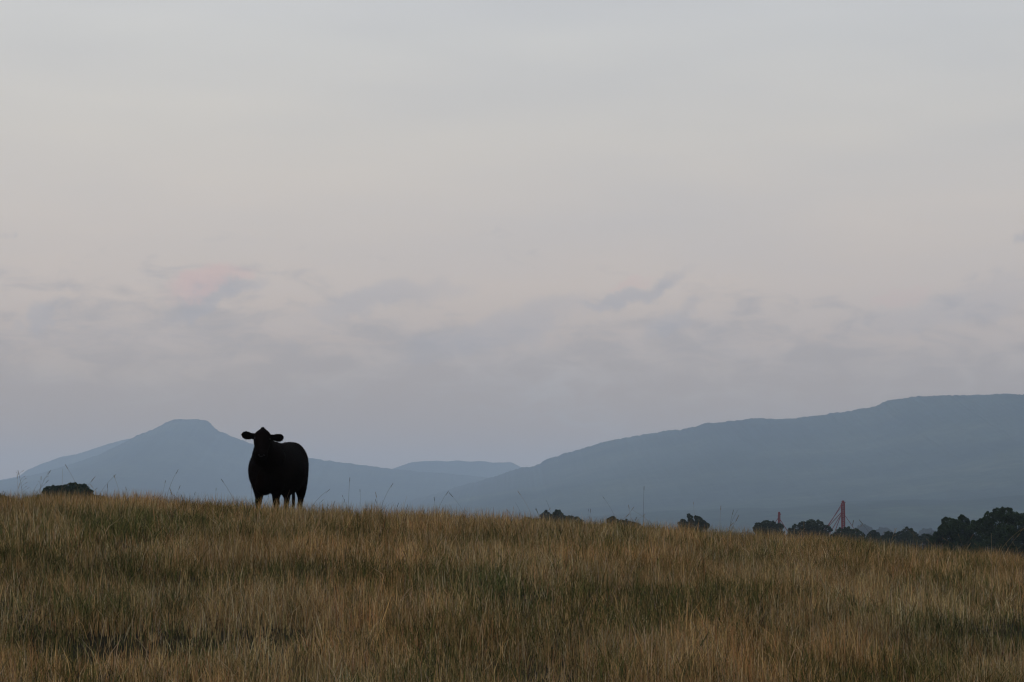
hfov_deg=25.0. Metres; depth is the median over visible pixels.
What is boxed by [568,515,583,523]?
tree
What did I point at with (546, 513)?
tree
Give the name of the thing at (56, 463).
distant ridge
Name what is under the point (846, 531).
tree
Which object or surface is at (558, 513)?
tree
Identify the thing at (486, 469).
ridge
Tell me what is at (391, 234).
sky
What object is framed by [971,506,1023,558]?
tree
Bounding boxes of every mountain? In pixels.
[0,419,486,516]
[393,393,1023,536]
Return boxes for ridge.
[0,439,129,480]
[393,460,520,477]
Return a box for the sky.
[0,0,1023,479]
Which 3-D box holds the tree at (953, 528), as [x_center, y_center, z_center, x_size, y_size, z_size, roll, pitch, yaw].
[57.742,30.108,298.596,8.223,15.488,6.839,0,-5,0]
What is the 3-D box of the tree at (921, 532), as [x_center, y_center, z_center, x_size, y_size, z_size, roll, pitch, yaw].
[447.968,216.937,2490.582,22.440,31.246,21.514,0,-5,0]
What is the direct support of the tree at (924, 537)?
on the ground at (106, 641)
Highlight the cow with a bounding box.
[241,427,308,511]
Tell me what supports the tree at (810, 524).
on the ground at (106, 641)
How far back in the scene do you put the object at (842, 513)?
618.08 m
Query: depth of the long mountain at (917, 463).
6166.62 m
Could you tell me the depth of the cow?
35.76 m
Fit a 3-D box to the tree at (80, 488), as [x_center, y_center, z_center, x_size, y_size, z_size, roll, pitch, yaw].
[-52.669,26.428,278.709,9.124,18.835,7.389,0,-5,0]
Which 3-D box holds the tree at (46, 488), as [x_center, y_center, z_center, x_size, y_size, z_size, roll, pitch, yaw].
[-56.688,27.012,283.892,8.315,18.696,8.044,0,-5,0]
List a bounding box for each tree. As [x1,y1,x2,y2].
[32,485,56,499]
[52,482,100,498]
[539,510,551,521]
[550,509,572,528]
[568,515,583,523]
[599,516,633,526]
[678,513,709,532]
[752,520,784,537]
[787,519,832,539]
[829,526,866,542]
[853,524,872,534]
[863,530,881,543]
[874,531,902,547]
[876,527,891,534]
[896,527,921,550]
[916,533,942,552]
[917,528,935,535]
[929,514,986,555]
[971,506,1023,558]
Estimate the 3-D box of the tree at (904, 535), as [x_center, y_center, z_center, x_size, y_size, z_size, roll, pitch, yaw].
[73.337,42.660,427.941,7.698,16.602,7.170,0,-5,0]
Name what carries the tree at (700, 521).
on the ground at (106, 641)
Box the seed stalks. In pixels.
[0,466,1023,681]
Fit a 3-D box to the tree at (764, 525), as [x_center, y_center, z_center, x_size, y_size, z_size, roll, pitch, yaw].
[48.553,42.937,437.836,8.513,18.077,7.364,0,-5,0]
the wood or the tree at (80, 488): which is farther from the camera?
the wood
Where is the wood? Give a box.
[707,529,985,549]
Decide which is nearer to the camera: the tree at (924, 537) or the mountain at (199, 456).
the tree at (924, 537)
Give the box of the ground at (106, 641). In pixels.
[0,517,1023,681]
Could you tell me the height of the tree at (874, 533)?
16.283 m
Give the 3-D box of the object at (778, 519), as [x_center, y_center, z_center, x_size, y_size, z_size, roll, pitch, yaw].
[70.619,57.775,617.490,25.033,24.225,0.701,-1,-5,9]
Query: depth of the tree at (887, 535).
427.67 m
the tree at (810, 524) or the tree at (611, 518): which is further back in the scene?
the tree at (611, 518)

